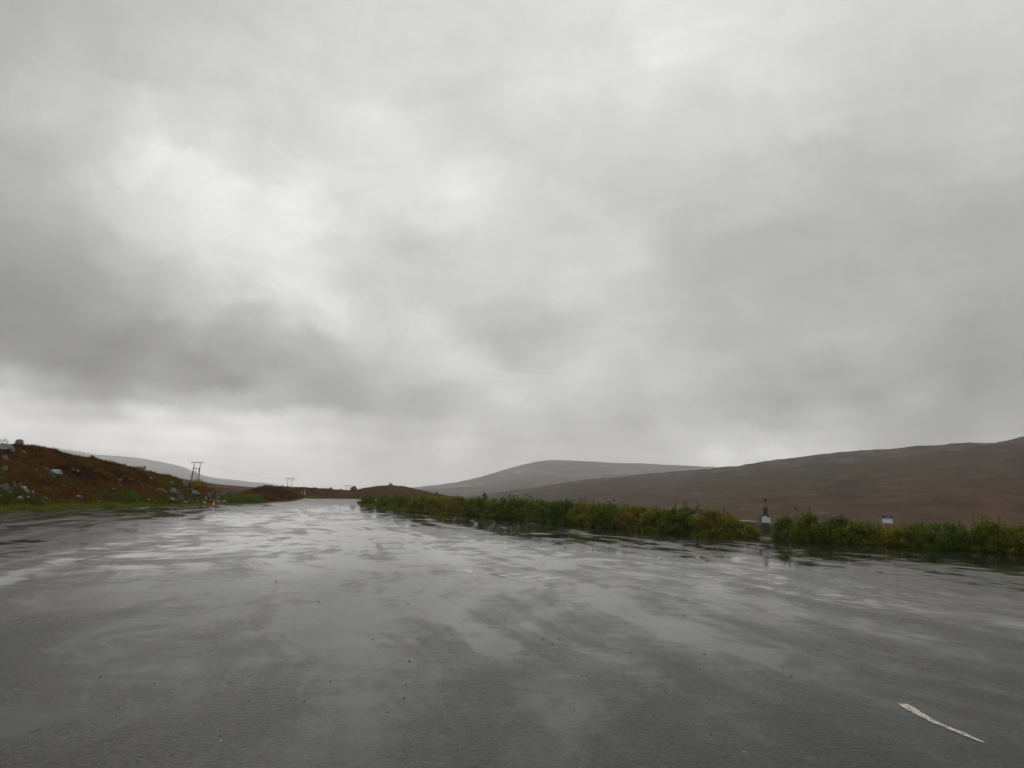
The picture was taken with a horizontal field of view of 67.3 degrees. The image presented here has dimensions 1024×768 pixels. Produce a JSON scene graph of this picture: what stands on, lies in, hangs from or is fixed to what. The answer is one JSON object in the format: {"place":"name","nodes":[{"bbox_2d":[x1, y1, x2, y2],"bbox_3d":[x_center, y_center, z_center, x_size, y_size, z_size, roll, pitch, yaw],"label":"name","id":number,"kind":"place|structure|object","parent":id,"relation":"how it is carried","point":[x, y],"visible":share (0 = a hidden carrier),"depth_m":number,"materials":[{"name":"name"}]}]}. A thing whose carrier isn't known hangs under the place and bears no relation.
{"place":"outdoors","nodes":[
{"label":"outdoors","id":0,"kind":"place"},
{"bbox_2d":[0,444,267,507],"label":"heath hill","id":1,"kind":"structure","parent":0,"point":[132,473],"depth_m":68.16,"materials":[{"name":"brown plant"}]},
{"bbox_2d":[0,484,8,491],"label":"boulder","id":2,"kind":"object","parent":1,"relation":"on","point":[5,486],"visible":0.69,"depth_m":47.43,"materials":[{"name":"stone"}]},
{"bbox_2d":[1,465,7,471],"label":"boulder","id":3,"kind":"object","parent":1,"relation":"on","point":[4,468],"visible":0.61,"depth_m":52.11,"materials":[{"name":"stone"}]},
{"bbox_2d":[0,444,14,451],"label":"boulder","id":4,"kind":"object","parent":1,"relation":"on","point":[7,447],"visible":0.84,"depth_m":58.36,"materials":[{"name":"stone"}]},
{"bbox_2d":[15,439,23,443],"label":"boulder","id":5,"kind":"object","parent":1,"relation":"on","point":[19,441],"visible":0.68,"depth_m":251.71,"materials":[{"name":"stone"}]},
{"bbox_2d":[20,487,28,493],"bbox_3d":[-30.856,6.781,48.721,0.517,0.481,0.404,-2,-8,13],"label":"boulder","id":6,"kind":"object","parent":1,"relation":"on","point":[26,490],"visible":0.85,"depth_m":48.61,"materials":[{"name":"stone"}]},
{"bbox_2d":[49,469,62,478],"bbox_3d":[-33.810,6.756,57.043,0.764,0.901,0.773,4,-12,17],"label":"boulder","id":7,"kind":"object","parent":1,"relation":"on","point":[56,473],"visible":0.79,"depth_m":56.90,"materials":[{"name":"stone"}]},
{"bbox_2d":[0,443,229,502],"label":"dwarf birch","id":8,"kind":"object","parent":1,"relation":"on","point":[71,474],"visible":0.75,"depth_m":59.89,"materials":[{"name":"brown plant"}]},
{"bbox_2d":[124,488,140,502],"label":"grass clump","id":9,"kind":"object","parent":1,"relation":"on","point":[132,496],"visible":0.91,"depth_m":61.47,"materials":[{"name":"green plant"}]},
{"bbox_2d":[0,443,268,504],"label":"heather","id":10,"kind":"object","parent":1,"relation":"on","point":[80,487],"visible":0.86,"depth_m":60.29,"materials":[{"name":"brown plant"}]},
{"bbox_2d":[136,465,145,471],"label":"boulder","id":11,"kind":"object","parent":1,"relation":"on","point":[142,468],"visible":0.82,"depth_m":75.16,"materials":[{"name":"stone"}]},
{"bbox_2d":[0,497,301,509],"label":"grass","id":12,"kind":"structure","parent":1,"relation":"on","point":[57,505],"depth_m":53.38,"materials":[{"name":"green plant"}]},
{"bbox_2d":[170,488,179,495],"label":"boulder","id":13,"kind":"object","parent":1,"relation":"on","point":[174,491],"visible":0.88,"depth_m":73.71,"materials":[{"name":"stone"}]},
{"bbox_2d":[189,478,211,487],"bbox_3d":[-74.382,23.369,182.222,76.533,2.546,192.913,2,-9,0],"label":"grass clump","id":14,"kind":"object","parent":1,"relation":"on","point":[195,483],"visible":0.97,"depth_m":90.46,"materials":[{"name":"green plant"}]},
{"bbox_2d":[221,491,266,502],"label":"grass clump","id":15,"kind":"object","parent":1,"relation":"on","point":[240,497],"visible":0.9,"depth_m":94.34,"materials":[{"name":"green plant"}]},
{"bbox_2d":[52,448,279,486],"bbox_3d":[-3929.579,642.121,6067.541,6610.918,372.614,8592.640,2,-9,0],"label":"mountain","id":16,"kind":"structure","parent":0,"point":[173,470],"depth_m":6534.80,"materials":[{"name":"grey"}]},
{"bbox_2d":[179,478,254,493],"bbox_3d":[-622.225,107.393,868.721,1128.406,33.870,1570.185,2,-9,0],"label":"moor","id":17,"kind":"structure","parent":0,"point":[232,489],"depth_m":615.98,"materials":[{"name":"brown plant"}]},
{"bbox_2d":[190,461,202,481],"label":"power pylon","id":18,"kind":"object","parent":17,"relation":"on","point":[195,468],"visible":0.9,"depth_m":399.16,"materials":[{"name":"wood"}]},
{"bbox_2d":[256,485,466,506],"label":"knoll","id":19,"kind":"structure","parent":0,"point":[376,489],"depth_m":296.62,"materials":[{"name":"plant"}]},
{"bbox_2d":[238,485,446,499],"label":"heather","id":20,"kind":"object","parent":19,"relation":"on","point":[267,491],"visible":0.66,"depth_m":219.58,"materials":[{"name":"brown plant"}]},
{"bbox_2d":[0,498,1023,767],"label":"road","id":21,"kind":"structure","parent":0,"point":[382,638],"depth_m":8.57,"materials":[{"name":"grey asphalt"}]},
{"bbox_2d":[546,499,576,524],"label":"shrub","id":22,"kind":"object","parent":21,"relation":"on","point":[556,510],"visible":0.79,"depth_m":56.47,"materials":[{"name":"green plant"}]},
{"bbox_2d":[579,499,627,528],"bbox_3d":[6.302,8.755,51.567,3.049,2.086,4.097,14,-14,-53],"label":"shrub","id":23,"kind":"object","parent":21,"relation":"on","point":[598,512],"visible":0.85,"depth_m":51.12,"materials":[{"name":"green plant"}]},
{"bbox_2d":[610,503,658,530],"bbox_3d":[7.838,8.576,49.172,3.192,1.878,3.621,1,-9,8],"label":"shrub","id":24,"kind":"object","parent":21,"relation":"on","point":[631,517],"visible":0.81,"depth_m":48.86,"materials":[{"name":"green plant"}]},
{"bbox_2d":[639,506,677,532],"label":"shrub","id":25,"kind":"object","parent":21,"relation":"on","point":[656,514],"visible":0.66,"depth_m":46.94,"materials":[{"name":"green plant"}]},
{"bbox_2d":[523,519,797,540],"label":"kerb","id":26,"kind":"structure","parent":21,"relation":"on","point":[765,537],"depth_m":42.79,"materials":[{"name":"concrete"}]},
{"bbox_2d":[661,501,707,534],"bbox_3d":[10.206,7.975,45.541,2.292,2.134,3.175,9,-11,-39],"label":"shrub","id":27,"kind":"object","parent":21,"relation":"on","point":[683,514],"visible":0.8,"depth_m":45.18,"materials":[{"name":"green plant"}]},
{"bbox_2d":[689,507,734,536],"bbox_3d":[11.355,7.939,43.968,2.358,1.783,2.840,9,-11,-39],"label":"shrub","id":28,"kind":"object","parent":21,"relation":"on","point":[705,518],"visible":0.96,"depth_m":43.59,"materials":[{"name":"green plant"}]},
{"bbox_2d":[899,703,983,741],"bbox_3d":[3.340,2.658,6.066,0.117,0.001,1.066,2,-9,-1],"label":"road marking","id":29,"kind":"object","parent":21,"relation":"on","point":[915,711],"visible":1,"depth_m":6.13,"materials":[{"name":"paint"}]},
{"bbox_2d":[994,521,1023,553],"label":"shrub","id":30,"kind":"object","parent":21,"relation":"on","point":[1015,548],"visible":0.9,"depth_m":36.03,"materials":[{"name":"green plant"}]},
{"bbox_2d":[1020,530,1023,552],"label":"shrub","id":31,"kind":"object","parent":21,"relation":"on","point":[1022,541],"visible":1,"depth_m":35.05,"materials":[{"name":"green plant"}]},
{"bbox_2d":[0,0,1023,489],"label":"sky","id":32,"kind":"structure","parent":0,"point":[335,244],"materials":[{"name":"grey"}]},
{"bbox_2d":[413,460,716,497],"bbox_3d":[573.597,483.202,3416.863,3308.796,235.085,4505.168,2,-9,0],"label":"fell","id":33,"kind":"structure","parent":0,"point":[539,474],"depth_m":2760.78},
{"bbox_2d":[359,504,924,547],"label":"verge","id":34,"kind":"structure","parent":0,"point":[682,529],"depth_m":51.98,"materials":[{"name":"green plant"}]},
{"bbox_2d":[353,494,375,504],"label":"shrub","id":35,"kind":"object","parent":34,"relation":"on","point":[365,499],"visible":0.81,"depth_m":112.69,"materials":[{"name":"green plant"}]},
{"bbox_2d":[369,494,393,507],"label":"shrub","id":36,"kind":"object","parent":34,"relation":"on","point":[379,502],"visible":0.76,"depth_m":97.75,"materials":[{"name":"green plant"}]},
{"bbox_2d":[381,494,409,509],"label":"shrub","id":37,"kind":"object","parent":34,"relation":"on","point":[396,502],"visible":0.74,"depth_m":89.14,"materials":[{"name":"green plant"}]},
{"bbox_2d":[393,494,431,512],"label":"shrub","id":38,"kind":"object","parent":34,"relation":"on","point":[413,504],"visible":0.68,"depth_m":78.45,"materials":[{"name":"green plant"}]},
{"bbox_2d":[419,494,454,514],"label":"shrub","id":39,"kind":"object","parent":34,"relation":"on","point":[437,502],"visible":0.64,"depth_m":74.38,"materials":[{"name":"green plant"}]},
{"bbox_2d":[442,495,467,516],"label":"shrub","id":40,"kind":"object","parent":34,"relation":"on","point":[458,503],"visible":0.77,"depth_m":70.99,"materials":[{"name":"green plant"}]},
{"bbox_2d":[461,496,489,517],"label":"shrub","id":41,"kind":"object","parent":34,"relation":"on","point":[478,502],"visible":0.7,"depth_m":67.94,"materials":[{"name":"green plant"}]},
{"bbox_2d":[479,497,510,518],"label":"shrub","id":42,"kind":"object","parent":34,"relation":"on","point":[494,504],"visible":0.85,"depth_m":65.04,"materials":[{"name":"green plant"}]},
{"bbox_2d":[500,493,531,519],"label":"shrub","id":43,"kind":"object","parent":34,"relation":"on","point":[515,506],"visible":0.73,"depth_m":63.82,"materials":[{"name":"green plant"}]},
{"bbox_2d":[519,498,552,522],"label":"shrub","id":44,"kind":"object","parent":34,"relation":"on","point":[540,507],"visible":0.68,"depth_m":60.44,"materials":[{"name":"green plant"}]},
{"bbox_2d":[565,497,595,526],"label":"shrub","id":45,"kind":"object","parent":34,"relation":"on","point":[580,516],"visible":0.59,"depth_m":54.70,"materials":[{"name":"green plant"}]},
{"bbox_2d":[715,512,743,536],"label":"shrub","id":46,"kind":"object","parent":34,"relation":"on","point":[736,526],"visible":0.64,"depth_m":44.04,"materials":[{"name":"green plant"}]},
{"bbox_2d":[739,522,761,537],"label":"shrub","id":47,"kind":"object","parent":34,"relation":"on","point":[750,531],"visible":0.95,"depth_m":43.41,"materials":[{"name":"green plant"}]},
{"bbox_2d":[757,498,770,535],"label":"stone pillar","id":48,"kind":"structure","parent":34,"relation":"on","point":[765,527],"depth_m":46.15,"materials":[{"name":"grey stone"}]},
{"bbox_2d":[762,517,769,522],"bbox_3d":[15.238,8.166,46.149,0.501,0.318,0.026,2,-9,0],"label":"sign board","id":49,"kind":"object","parent":48,"relation":"attached to","point":[765,519],"visible":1,"depth_m":46.14,"materials":[{"name":"white paint"}]},
{"bbox_2d":[767,512,799,539],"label":"shrub","id":50,"kind":"object","parent":34,"relation":"on","point":[785,520],"visible":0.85,"depth_m":42.05,"materials":[{"name":"green plant"}]},
{"bbox_2d":[788,506,831,542],"bbox_3d":[15.841,7.536,40.912,2.381,2.078,2.298,-4,-10,34],"label":"shrub","id":51,"kind":"object","parent":34,"relation":"on","point":[803,525],"visible":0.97,"depth_m":40.50,"materials":[{"name":"green plant"}]},
{"bbox_2d":[822,514,854,543],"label":"shrub","id":52,"kind":"object","parent":34,"relation":"on","point":[836,537],"visible":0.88,"depth_m":40.10,"materials":[{"name":"green plant"}]},
{"bbox_2d":[843,518,879,544],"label":"shrub","id":53,"kind":"object","parent":34,"relation":"on","point":[860,530],"visible":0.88,"depth_m":40.39,"materials":[{"name":"green plant"}]},
{"bbox_2d":[882,515,892,527],"bbox_3d":[20.249,7.969,41.465,0.555,1.740,0.092,2,-9,0],"label":"information sign","id":54,"kind":"object","parent":34,"relation":"on","point":[885,519],"visible":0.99,"depth_m":41.52,"materials":[{"name":"white metal"}]},
{"bbox_2d":[873,522,906,546],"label":"shrub","id":55,"kind":"object","parent":34,"relation":"on","point":[885,536],"visible":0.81,"depth_m":39.74,"materials":[{"name":"green plant"}]},
{"bbox_2d":[896,521,932,547],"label":"shrub","id":56,"kind":"object","parent":34,"relation":"on","point":[912,535],"visible":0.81,"depth_m":38.86,"materials":[{"name":"green plant"}]},
{"bbox_2d":[919,520,966,550],"bbox_3d":[21.196,7.466,37.823,2.070,1.649,2.260,-2,-10,26],"label":"shrub","id":57,"kind":"object","parent":34,"relation":"on","point":[940,541],"visible":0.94,"depth_m":37.49,"materials":[{"name":"green plant"}]},
{"bbox_2d":[949,525,988,551],"bbox_3d":[22.455,7.622,37.761,1.861,1.406,2.186,-1,-9,23],"label":"shrub","id":58,"kind":"object","parent":34,"relation":"on","point":[968,542],"visible":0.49,"depth_m":37.36,"materials":[{"name":"green plant"}]},
{"bbox_2d":[969,512,1013,552],"bbox_3d":[22.995,7.212,37.015,1.924,2.047,2.097,-1,-9,23],"label":"shrub","id":59,"kind":"object","parent":34,"relation":"on","point":[986,531],"visible":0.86,"depth_m":36.65,"materials":[{"name":"green plant"}]},
{"bbox_2d":[308,498,1011,545],"bbox_3d":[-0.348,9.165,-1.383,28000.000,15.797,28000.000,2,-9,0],"label":"ground","id":60,"kind":"structure","parent":0,"point":[744,528],"depth_m":84.76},
{"bbox_2d":[303,494,319,497],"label":"grass clump","id":61,"kind":"object","parent":60,"relation":"on","point":[308,496],"visible":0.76,"depth_m":227.77,"materials":[{"name":"green plant"}]},
{"bbox_2d":[465,436,1023,536],"bbox_3d":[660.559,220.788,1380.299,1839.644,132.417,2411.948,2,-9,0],"label":"fell slope","id":62,"kind":"structure","parent":0,"point":[953,483],"depth_m":628.39,"materials":[{"name":"brown plant"}]}
]}

